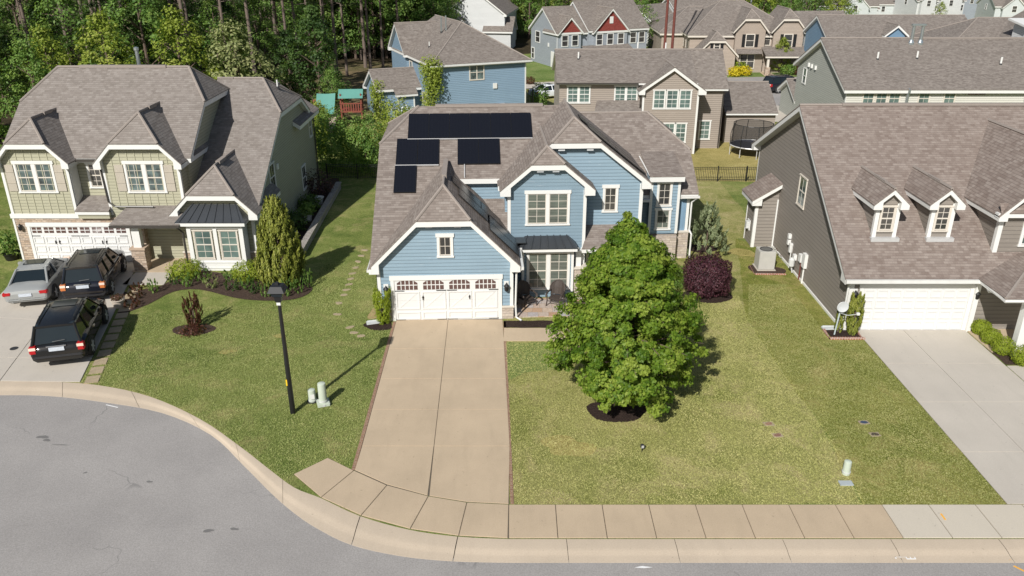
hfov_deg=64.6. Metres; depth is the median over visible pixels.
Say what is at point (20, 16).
pine tree
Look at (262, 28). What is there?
pine tree
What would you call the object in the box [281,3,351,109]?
broadleaf tree
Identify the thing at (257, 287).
bed plant
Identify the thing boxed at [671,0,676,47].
steel pole
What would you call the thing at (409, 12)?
broadleaf tree
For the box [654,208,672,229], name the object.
window
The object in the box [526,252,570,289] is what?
window
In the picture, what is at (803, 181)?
window
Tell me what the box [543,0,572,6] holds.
broadleaf tree
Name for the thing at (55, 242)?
garage door
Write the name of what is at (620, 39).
window
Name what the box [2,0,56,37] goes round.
broadleaf tree
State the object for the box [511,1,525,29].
broadleaf tree
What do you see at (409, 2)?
broadleaf tree
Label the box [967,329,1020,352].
porch floor
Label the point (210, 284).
bed plant
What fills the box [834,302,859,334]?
satellite dish
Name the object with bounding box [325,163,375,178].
metal fence
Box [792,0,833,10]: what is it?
broadleaf tree
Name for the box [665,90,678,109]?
window
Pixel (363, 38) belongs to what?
pine tree
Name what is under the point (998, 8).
distant house
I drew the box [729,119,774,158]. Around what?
trampoline
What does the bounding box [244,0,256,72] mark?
pine tree
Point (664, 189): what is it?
window
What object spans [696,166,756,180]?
metal fence
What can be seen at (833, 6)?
broadleaf tree
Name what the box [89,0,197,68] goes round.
broadleaf tree
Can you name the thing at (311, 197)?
shrub
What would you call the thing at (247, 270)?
shrub
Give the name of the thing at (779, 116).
drive
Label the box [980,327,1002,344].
ball shrub
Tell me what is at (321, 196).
planter pot
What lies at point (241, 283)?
bed plant
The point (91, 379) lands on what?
edging paver
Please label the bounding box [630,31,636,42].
window
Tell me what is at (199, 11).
broadleaf tree
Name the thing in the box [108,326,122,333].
edging paver
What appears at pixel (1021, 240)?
window
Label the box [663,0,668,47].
steel pole
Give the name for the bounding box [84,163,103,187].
window
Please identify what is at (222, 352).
bare patch
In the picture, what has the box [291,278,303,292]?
bed plant
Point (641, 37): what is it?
window
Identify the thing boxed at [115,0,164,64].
broadleaf tree
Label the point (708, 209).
spruce tree
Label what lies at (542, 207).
window
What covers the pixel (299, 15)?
broadleaf tree
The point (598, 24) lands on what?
grey house
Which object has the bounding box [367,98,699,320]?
blue house
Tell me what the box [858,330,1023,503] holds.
driveway
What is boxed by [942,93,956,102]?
window
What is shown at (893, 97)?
window
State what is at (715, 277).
shrub
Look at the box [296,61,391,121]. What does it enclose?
clearing
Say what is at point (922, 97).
window
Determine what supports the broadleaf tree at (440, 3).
on the forest floor at (523, 43)
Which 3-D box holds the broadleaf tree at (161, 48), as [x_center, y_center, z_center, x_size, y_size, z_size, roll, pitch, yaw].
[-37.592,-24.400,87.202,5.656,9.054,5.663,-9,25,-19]
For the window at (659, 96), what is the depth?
65.97 m
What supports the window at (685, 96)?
in the beige house at (692, 98)
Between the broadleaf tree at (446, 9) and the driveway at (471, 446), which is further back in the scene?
the broadleaf tree at (446, 9)
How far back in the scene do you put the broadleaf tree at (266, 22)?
118.99 m
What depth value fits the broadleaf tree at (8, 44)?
87.46 m
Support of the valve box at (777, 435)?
on the lawn at (732, 213)
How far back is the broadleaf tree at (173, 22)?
72.16 m
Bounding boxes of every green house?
[0,47,319,270]
[777,24,1023,114]
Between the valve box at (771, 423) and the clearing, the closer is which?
the valve box at (771, 423)
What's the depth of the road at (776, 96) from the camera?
102.15 m
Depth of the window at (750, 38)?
106.50 m
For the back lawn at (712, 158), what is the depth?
65.50 m
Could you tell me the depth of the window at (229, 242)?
43.60 m
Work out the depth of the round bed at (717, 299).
40.74 m
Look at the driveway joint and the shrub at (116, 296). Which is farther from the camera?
the shrub at (116, 296)
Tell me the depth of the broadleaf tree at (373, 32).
117.45 m
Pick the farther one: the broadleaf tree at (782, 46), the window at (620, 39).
the window at (620, 39)
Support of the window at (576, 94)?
in the beige house at (692, 98)
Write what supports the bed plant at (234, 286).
on the front bed at (147, 297)
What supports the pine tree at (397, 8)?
on the clearing
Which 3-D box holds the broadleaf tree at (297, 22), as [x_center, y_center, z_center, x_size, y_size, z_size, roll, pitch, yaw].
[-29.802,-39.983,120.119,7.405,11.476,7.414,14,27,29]
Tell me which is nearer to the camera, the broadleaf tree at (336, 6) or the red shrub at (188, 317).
the red shrub at (188, 317)
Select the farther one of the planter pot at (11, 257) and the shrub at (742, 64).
the shrub at (742, 64)
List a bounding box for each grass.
[82,263,392,482]
[337,111,394,138]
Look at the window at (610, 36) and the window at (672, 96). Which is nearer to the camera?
the window at (672, 96)
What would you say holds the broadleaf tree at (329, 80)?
on the clearing
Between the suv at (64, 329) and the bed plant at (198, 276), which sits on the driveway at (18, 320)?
the suv at (64, 329)
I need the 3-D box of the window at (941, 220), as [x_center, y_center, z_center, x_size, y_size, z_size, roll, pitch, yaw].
[19.590,-3.156,36.864,0.800,1.250,0.070,0,23,0]
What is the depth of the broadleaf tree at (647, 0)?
138.91 m
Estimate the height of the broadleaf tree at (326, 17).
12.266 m
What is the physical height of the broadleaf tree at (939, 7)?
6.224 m
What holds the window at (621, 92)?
in the beige house at (692, 98)
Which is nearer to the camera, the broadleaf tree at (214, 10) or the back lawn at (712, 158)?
the back lawn at (712, 158)
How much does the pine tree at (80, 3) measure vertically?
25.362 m
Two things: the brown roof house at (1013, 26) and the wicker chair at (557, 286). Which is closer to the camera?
the wicker chair at (557, 286)
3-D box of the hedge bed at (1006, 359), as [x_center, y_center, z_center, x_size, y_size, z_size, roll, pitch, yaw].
[21.450,2.582,36.017,0.943,0.001,3.400,0,24,0]
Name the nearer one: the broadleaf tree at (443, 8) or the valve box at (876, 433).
the valve box at (876, 433)
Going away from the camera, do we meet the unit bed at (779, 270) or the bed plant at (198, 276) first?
the bed plant at (198, 276)
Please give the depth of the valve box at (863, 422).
30.34 m
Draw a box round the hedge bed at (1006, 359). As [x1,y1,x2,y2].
[990,351,1020,364]
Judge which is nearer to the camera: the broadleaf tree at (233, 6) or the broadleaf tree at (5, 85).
the broadleaf tree at (5, 85)
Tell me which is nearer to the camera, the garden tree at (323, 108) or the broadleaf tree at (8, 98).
the broadleaf tree at (8, 98)
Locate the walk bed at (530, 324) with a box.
[504,320,555,327]
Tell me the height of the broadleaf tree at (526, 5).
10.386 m
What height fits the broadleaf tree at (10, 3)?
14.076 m
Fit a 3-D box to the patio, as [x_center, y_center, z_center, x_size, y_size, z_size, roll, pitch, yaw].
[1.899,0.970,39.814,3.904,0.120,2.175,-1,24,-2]
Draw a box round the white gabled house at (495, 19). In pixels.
[443,0,518,47]
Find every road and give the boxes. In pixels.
[0,391,1023,575]
[727,77,796,104]
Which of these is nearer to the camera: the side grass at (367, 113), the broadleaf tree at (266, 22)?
the side grass at (367, 113)
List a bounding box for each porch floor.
[132,258,192,272]
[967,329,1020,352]
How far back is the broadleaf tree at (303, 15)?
115.68 m
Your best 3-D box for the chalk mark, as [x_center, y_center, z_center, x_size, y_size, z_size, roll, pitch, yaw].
[-5.939,6.376,27.578,21.903,0.001,0.234,10,25,22]
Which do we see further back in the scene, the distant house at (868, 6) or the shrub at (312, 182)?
the distant house at (868, 6)
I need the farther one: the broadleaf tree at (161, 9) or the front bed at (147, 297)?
the broadleaf tree at (161, 9)
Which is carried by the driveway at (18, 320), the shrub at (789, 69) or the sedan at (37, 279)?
the sedan at (37, 279)
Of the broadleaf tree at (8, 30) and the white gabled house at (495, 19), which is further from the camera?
the white gabled house at (495, 19)
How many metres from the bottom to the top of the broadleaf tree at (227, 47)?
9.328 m
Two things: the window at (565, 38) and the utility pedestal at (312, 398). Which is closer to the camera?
the utility pedestal at (312, 398)
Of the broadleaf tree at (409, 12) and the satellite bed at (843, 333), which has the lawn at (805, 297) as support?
the satellite bed at (843, 333)
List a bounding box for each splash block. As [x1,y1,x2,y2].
[366,320,379,324]
[821,325,834,329]
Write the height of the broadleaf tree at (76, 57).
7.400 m
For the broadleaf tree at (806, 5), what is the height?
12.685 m
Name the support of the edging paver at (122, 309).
on the ground at (344, 233)
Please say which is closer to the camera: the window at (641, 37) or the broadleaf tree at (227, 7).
the broadleaf tree at (227, 7)
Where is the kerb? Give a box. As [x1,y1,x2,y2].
[0,381,1023,562]
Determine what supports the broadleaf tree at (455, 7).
on the forest floor at (523, 43)
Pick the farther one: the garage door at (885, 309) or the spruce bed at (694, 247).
the spruce bed at (694, 247)
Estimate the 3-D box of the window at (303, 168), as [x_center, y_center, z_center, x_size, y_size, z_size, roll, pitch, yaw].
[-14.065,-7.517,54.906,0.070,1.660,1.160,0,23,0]
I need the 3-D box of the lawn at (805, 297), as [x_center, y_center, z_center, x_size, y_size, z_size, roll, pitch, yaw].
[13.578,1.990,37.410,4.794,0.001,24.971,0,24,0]
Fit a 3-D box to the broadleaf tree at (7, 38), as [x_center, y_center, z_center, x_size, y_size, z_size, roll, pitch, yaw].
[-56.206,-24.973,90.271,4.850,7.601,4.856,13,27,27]
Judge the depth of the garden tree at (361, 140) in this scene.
66.62 m
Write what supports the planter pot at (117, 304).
on the front bed at (147, 297)
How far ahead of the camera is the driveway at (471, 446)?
30.85 m
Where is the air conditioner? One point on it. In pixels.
(765, 258)
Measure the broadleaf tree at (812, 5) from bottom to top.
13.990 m
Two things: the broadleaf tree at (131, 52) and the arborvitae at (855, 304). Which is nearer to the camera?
the arborvitae at (855, 304)
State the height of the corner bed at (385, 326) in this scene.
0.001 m
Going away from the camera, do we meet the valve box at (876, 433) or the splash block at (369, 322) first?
the valve box at (876, 433)
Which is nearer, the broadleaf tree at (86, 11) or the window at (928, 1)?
the broadleaf tree at (86, 11)
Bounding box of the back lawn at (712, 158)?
[691,140,758,181]
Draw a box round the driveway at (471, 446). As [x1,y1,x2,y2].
[355,319,509,503]
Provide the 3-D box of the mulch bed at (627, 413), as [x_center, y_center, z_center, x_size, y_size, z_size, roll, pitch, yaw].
[4.147,4.682,31.199,2.539,0.001,1.773,0,24,0]
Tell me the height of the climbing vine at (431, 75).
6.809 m
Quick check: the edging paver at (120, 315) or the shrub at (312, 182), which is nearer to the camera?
the edging paver at (120, 315)
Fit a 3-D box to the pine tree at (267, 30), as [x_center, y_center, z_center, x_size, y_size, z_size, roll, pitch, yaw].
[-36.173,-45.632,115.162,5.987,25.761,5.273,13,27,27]
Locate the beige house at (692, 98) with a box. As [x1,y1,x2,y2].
[552,42,778,153]
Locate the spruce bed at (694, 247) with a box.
[687,244,717,251]
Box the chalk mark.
[106,404,649,567]
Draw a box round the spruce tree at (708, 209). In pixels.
[686,201,729,254]
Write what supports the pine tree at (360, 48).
on the forest floor at (523, 43)
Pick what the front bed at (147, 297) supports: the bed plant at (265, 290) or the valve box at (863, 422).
the bed plant at (265, 290)
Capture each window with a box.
[11,161,59,192]
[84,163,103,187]
[121,161,167,192]
[191,230,215,259]
[217,230,241,259]
[269,160,276,185]
[301,163,307,190]
[308,120,312,137]
[435,233,453,257]
[469,65,484,80]
[524,190,570,225]
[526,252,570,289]
[531,47,534,58]
[535,30,539,42]
[561,35,568,46]
[566,85,590,103]
[571,34,578,46]
[585,253,591,262]
[596,34,602,45]
[601,184,619,212]
[607,33,613,44]
[614,85,638,99]
[617,32,623,43]
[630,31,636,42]
[638,31,644,42]
[652,90,666,109]
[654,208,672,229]
[655,182,673,206]
[664,123,675,133]
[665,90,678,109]
[675,123,687,142]
[678,90,692,109]
[697,120,711,139]
[714,43,719,47]
[739,54,754,68]
[745,34,754,46]
[764,37,770,45]
[784,34,792,46]
[795,173,807,209]
[801,67,807,84]
[861,93,874,102]
[874,93,887,102]
[876,205,898,231]
[887,93,901,102]
[917,93,930,102]
[926,0,931,6]
[931,205,953,231]
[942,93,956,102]
[1011,6,1017,12]
[1017,223,1023,246]
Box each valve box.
[763,421,774,425]
[771,433,783,437]
[858,420,869,424]
[870,432,880,436]
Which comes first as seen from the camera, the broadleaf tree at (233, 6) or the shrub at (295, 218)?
the shrub at (295, 218)
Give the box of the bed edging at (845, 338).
[749,265,864,339]
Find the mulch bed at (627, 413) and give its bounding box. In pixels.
[586,402,650,421]
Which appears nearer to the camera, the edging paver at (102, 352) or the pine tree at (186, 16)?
the edging paver at (102, 352)
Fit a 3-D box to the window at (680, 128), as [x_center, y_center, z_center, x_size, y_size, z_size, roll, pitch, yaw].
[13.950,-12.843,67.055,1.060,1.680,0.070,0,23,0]
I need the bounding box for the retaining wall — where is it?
[301,182,340,253]
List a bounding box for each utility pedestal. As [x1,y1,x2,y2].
[307,388,316,403]
[316,381,329,407]
[842,459,851,475]
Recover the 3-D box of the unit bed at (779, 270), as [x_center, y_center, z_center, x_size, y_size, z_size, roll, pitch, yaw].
[13.950,-1.022,44.307,1.984,0.001,1.600,0,24,0]
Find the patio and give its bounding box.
[513,297,582,317]
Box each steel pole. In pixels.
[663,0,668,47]
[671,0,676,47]
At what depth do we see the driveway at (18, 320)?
36.67 m
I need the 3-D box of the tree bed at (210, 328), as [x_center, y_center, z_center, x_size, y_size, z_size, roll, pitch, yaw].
[-14.743,1.928,37.522,1.994,0.001,1.184,0,24,0]
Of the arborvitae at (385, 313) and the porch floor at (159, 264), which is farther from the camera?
the porch floor at (159, 264)
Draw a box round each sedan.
[2,256,70,303]
[527,83,553,98]
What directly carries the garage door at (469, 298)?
in the blue house at (481, 210)
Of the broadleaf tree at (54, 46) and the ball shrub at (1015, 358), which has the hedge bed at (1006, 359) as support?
the ball shrub at (1015, 358)
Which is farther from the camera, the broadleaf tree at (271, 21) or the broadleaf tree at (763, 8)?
the broadleaf tree at (763, 8)
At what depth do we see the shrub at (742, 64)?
106.49 m
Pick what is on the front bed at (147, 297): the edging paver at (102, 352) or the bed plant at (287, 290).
the bed plant at (287, 290)
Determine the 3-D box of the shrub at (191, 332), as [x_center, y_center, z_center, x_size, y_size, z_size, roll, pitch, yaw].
[-14.737,1.918,37.111,1.376,0.460,1.351,0,24,0]
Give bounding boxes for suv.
[28,297,108,362]
[59,247,126,297]
[763,73,793,93]
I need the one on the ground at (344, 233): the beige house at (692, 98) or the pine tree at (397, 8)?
the beige house at (692, 98)
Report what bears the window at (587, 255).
in the blue house at (481, 210)
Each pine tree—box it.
[6,6,14,36]
[15,0,39,75]
[16,0,28,46]
[55,7,70,62]
[77,0,91,59]
[83,0,100,55]
[86,0,133,60]
[178,0,191,65]
[182,0,195,68]
[205,0,224,31]
[212,0,244,76]
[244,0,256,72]
[258,0,266,59]
[263,0,271,58]
[270,0,317,93]
[271,1,280,68]
[277,1,291,74]
[319,0,327,82]
[323,0,359,75]
[327,0,339,87]
[356,0,362,59]
[359,0,366,67]
[363,0,384,68]
[378,0,384,67]
[395,0,399,21]
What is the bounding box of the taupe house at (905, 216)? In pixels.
[742,103,1023,350]
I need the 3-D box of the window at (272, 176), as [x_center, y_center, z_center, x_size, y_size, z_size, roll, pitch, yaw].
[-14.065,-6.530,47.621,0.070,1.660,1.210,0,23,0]
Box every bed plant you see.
[123,298,140,308]
[127,290,142,299]
[128,282,144,290]
[146,278,158,292]
[166,272,185,284]
[180,272,192,286]
[193,268,212,281]
[202,275,217,287]
[221,269,235,279]
[223,277,240,290]
[239,275,253,288]
[244,280,260,293]
[260,283,270,296]
[281,277,291,295]
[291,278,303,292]
[302,268,312,287]
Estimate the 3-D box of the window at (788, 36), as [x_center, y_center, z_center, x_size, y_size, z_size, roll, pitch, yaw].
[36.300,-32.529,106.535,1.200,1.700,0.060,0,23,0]
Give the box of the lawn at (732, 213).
[506,181,859,504]
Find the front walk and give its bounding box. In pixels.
[504,328,567,340]
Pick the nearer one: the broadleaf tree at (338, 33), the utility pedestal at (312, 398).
the utility pedestal at (312, 398)
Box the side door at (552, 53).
[551,51,553,66]
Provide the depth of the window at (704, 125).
68.93 m
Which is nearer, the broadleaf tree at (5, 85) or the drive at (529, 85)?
the broadleaf tree at (5, 85)
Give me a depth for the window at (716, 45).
104.67 m
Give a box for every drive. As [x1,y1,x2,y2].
[526,82,553,88]
[775,105,785,121]
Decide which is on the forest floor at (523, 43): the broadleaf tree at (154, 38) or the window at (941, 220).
the broadleaf tree at (154, 38)
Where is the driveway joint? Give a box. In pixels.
[354,319,502,503]
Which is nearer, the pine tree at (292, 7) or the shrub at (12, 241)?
the shrub at (12, 241)
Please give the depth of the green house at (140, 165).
44.58 m
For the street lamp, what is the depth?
29.61 m
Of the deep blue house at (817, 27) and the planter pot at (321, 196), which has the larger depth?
the deep blue house at (817, 27)
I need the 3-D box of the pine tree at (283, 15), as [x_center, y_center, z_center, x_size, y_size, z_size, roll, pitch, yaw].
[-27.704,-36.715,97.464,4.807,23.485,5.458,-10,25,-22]
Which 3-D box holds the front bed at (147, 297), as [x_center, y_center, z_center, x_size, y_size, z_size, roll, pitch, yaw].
[-15.125,-3.510,50.029,9.650,0.001,23.959,0,24,0]
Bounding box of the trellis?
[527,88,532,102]
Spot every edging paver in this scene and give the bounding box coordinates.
[84,375,100,383]
[89,366,104,374]
[92,357,108,365]
[97,349,112,356]
[100,341,115,348]
[104,334,118,340]
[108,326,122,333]
[111,319,125,325]
[114,312,128,318]
[118,306,130,311]
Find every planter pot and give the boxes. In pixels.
[1,249,20,260]
[110,297,124,308]
[302,214,311,221]
[315,195,323,204]
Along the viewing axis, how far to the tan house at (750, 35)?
107.17 m
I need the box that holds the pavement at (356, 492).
[294,458,902,539]
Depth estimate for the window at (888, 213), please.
36.87 m
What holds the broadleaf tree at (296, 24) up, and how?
on the forest floor at (523, 43)
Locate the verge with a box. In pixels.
[526,90,553,104]
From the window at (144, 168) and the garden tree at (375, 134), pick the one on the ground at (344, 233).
the garden tree at (375, 134)
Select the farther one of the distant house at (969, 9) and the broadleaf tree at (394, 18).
the distant house at (969, 9)
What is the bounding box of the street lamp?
[267,282,295,414]
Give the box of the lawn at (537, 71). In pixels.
[525,55,796,79]
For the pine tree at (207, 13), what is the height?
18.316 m
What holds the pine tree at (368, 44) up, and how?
on the clearing
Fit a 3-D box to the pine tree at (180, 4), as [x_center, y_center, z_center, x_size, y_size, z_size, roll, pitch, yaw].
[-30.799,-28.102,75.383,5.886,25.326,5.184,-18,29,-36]
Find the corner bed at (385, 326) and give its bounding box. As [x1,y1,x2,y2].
[363,321,391,329]
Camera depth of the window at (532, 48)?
117.51 m
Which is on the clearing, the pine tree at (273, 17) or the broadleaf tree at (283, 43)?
the broadleaf tree at (283, 43)
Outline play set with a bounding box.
[313,89,363,133]
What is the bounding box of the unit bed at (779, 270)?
[748,265,785,272]
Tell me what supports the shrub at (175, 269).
on the front bed at (147, 297)
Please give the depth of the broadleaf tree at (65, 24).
72.90 m
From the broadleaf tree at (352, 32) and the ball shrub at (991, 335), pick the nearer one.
the ball shrub at (991, 335)
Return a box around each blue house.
[362,14,531,117]
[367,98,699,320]
[803,14,967,51]
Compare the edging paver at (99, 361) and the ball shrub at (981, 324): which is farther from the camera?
the ball shrub at (981, 324)
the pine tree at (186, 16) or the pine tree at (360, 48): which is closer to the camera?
the pine tree at (186, 16)
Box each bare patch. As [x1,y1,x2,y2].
[218,349,236,353]
[367,308,375,318]
[541,435,596,455]
[728,248,754,256]
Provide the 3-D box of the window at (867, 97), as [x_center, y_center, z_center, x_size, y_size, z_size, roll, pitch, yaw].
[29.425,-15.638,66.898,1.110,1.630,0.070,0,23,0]
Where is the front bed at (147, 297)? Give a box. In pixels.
[118,178,338,312]
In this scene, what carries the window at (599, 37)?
in the grey house at (598, 24)
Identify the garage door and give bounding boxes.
[30,227,132,260]
[394,279,498,319]
[858,289,969,329]
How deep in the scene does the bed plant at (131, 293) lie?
40.71 m
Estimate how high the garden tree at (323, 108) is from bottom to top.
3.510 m
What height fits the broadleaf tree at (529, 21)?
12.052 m
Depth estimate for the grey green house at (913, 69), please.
68.82 m
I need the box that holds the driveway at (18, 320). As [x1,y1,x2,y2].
[0,261,170,382]
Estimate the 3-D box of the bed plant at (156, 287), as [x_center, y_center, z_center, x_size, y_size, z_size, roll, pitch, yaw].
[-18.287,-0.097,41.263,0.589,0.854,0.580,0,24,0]
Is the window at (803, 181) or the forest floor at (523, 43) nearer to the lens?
the window at (803, 181)
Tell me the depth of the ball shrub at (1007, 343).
35.09 m
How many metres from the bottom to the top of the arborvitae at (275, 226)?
5.150 m
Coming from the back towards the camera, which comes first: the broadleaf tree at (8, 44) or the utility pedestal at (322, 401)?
the broadleaf tree at (8, 44)
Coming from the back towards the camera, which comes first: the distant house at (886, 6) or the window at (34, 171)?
the distant house at (886, 6)
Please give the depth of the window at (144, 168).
43.45 m
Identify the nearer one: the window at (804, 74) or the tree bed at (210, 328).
the tree bed at (210, 328)
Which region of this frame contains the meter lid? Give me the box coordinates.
[838,480,853,485]
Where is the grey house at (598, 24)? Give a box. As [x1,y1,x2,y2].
[528,0,649,66]
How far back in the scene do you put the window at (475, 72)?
78.34 m
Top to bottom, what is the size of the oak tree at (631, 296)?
7.931 m
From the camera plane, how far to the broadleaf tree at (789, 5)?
132.56 m
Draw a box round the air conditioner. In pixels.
[752,246,776,270]
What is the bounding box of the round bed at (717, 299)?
[682,290,732,302]
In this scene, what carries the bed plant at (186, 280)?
on the front bed at (147, 297)
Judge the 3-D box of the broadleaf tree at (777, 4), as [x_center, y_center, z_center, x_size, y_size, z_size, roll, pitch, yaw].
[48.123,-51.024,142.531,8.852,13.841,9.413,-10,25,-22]
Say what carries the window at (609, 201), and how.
in the blue house at (481, 210)
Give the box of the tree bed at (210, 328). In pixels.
[172,324,215,334]
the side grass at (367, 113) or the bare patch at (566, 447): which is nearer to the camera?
the bare patch at (566, 447)
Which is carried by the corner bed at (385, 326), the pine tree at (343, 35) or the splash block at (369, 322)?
the splash block at (369, 322)
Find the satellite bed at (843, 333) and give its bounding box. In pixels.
[826,330,859,336]
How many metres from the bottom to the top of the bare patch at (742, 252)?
0.001 m
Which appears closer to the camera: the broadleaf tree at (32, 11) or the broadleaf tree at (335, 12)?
the broadleaf tree at (32, 11)
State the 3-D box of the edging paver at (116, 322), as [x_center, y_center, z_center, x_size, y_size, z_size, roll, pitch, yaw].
[-18.562,1.647,38.214,0.540,0.065,0.600,-6,24,-13]
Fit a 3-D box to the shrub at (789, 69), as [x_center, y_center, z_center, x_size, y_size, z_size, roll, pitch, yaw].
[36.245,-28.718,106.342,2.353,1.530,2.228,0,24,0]
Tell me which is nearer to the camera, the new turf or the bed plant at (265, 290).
the new turf
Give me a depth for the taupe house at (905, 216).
38.38 m
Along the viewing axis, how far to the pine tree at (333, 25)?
92.85 m
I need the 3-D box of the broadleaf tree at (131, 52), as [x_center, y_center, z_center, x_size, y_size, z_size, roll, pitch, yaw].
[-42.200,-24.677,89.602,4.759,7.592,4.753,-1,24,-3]
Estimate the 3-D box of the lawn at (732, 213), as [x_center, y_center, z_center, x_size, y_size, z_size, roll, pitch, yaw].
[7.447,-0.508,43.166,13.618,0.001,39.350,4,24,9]
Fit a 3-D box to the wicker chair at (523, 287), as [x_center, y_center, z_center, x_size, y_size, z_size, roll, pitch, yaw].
[0.687,0.274,39.808,0.870,1.169,0.955,-16,28,-32]
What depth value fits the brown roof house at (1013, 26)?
91.27 m
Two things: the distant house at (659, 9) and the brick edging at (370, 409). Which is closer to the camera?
the brick edging at (370, 409)
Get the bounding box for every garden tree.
[310,99,328,155]
[313,100,329,133]
[313,104,354,173]
[334,110,387,176]
[342,123,377,156]
[373,95,412,146]
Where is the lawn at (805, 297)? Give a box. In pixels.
[735,239,1005,504]
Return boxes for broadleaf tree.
[0,0,54,70]
[0,4,23,82]
[0,11,15,63]
[0,27,28,98]
[0,28,30,93]
[0,32,54,137]
[0,44,25,107]
[0,56,24,147]
[0,64,12,125]
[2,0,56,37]
[12,24,73,102]
[15,0,76,85]
[17,0,114,87]
[30,0,80,52]
[40,25,78,75]
[67,0,108,53]
[70,0,115,62]
[71,8,142,64]
[81,18,130,63]
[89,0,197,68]
[109,7,160,64]
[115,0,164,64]
[118,36,145,64]
[121,4,178,64]
[138,0,189,64]
[138,20,180,64]
[145,4,222,78]
[158,0,208,61]
[160,0,203,33]
[165,0,211,74]
[185,0,230,55]
[187,0,256,79]
[194,0,237,36]
[201,15,250,80]
[202,0,249,63]
[204,17,285,79]
[213,0,260,44]
[230,0,285,75]
[234,2,271,48]
[239,0,310,64]
[245,0,292,52]
[252,2,290,45]
[263,29,321,100]
[276,0,339,52]
[279,4,335,100]
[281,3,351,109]
[286,0,330,52]
[287,0,329,50]
[295,0,350,55]
[313,67,352,115]
[317,0,355,49]
[319,0,379,57]
[325,0,358,57]
[325,0,382,58]
[342,0,395,58]
[343,0,388,56]
[353,0,408,57]
[366,8,388,53]
[374,2,410,52]
[377,0,442,43]
[382,0,428,35]
[399,0,442,21]
[399,0,450,21]
[402,0,452,20]
[409,0,457,20]
[425,0,461,20]
[511,0,534,33]
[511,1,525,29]
[512,0,546,37]
[516,0,548,26]
[523,0,563,21]
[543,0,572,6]
[552,0,571,5]
[635,0,660,4]
[638,0,658,47]
[748,0,778,12]
[757,0,780,10]
[758,0,809,13]
[770,37,793,72]
[773,0,810,10]
[780,0,825,10]
[789,0,831,10]
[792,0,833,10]
[817,0,862,13]
[821,0,853,13]
[933,1,947,13]
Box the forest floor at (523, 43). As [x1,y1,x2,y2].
[0,0,568,146]
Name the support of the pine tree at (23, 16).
on the forest floor at (523, 43)
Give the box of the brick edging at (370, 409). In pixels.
[351,322,513,503]
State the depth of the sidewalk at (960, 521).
25.26 m
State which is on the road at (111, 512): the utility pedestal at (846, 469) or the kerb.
the kerb
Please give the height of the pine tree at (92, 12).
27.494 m
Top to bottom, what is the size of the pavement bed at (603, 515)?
0.001 m
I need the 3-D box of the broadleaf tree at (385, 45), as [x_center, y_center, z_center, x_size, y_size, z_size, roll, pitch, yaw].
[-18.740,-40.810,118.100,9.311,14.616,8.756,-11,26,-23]
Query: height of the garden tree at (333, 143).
5.401 m
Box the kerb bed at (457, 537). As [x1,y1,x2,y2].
[62,383,1012,559]
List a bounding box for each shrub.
[0,227,19,254]
[110,293,123,300]
[165,258,203,279]
[175,322,206,337]
[181,291,202,328]
[231,259,258,282]
[287,207,310,230]
[297,193,321,211]
[298,201,315,215]
[305,166,335,196]
[526,76,534,83]
[531,81,549,104]
[673,265,685,289]
[682,251,732,299]
[728,66,742,76]
[734,60,748,71]
[738,66,752,75]
[779,64,797,74]
[971,318,992,335]
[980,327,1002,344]
[991,335,1015,355]
[1011,344,1023,366]
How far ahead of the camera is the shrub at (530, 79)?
99.31 m
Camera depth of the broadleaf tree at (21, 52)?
63.24 m
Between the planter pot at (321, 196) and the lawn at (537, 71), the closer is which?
the planter pot at (321, 196)
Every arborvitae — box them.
[253,194,308,286]
[372,285,391,325]
[834,310,845,332]
[846,291,865,335]
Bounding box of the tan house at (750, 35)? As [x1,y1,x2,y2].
[647,0,805,74]
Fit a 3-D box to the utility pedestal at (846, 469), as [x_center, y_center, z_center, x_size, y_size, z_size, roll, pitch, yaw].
[11.330,6.061,27.389,0.290,0.540,0.286,-8,25,-18]
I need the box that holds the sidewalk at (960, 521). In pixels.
[882,505,1023,539]
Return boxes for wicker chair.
[516,280,537,308]
[545,279,565,305]
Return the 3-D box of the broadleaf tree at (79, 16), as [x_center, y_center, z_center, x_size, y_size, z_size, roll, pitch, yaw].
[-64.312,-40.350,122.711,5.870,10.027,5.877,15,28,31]
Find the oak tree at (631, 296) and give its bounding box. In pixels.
[542,211,709,418]
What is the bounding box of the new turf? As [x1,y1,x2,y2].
[507,342,561,380]
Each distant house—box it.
[637,3,671,42]
[661,0,719,11]
[793,10,844,45]
[814,0,879,13]
[877,0,894,13]
[893,0,966,13]
[962,0,977,18]
[974,0,1023,17]
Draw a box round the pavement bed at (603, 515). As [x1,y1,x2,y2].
[296,473,1001,537]
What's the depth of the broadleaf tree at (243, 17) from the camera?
122.42 m
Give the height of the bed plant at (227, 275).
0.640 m
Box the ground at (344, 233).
[0,47,1023,538]
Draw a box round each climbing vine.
[369,80,386,118]
[418,54,443,105]
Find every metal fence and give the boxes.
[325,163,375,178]
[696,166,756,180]
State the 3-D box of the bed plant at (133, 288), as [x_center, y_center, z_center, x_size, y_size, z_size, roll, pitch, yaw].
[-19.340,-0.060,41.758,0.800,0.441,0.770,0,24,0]
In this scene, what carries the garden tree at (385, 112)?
on the side grass at (367, 113)
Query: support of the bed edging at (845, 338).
on the lawn at (805, 297)
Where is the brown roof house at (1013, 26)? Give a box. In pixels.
[909,11,1023,36]

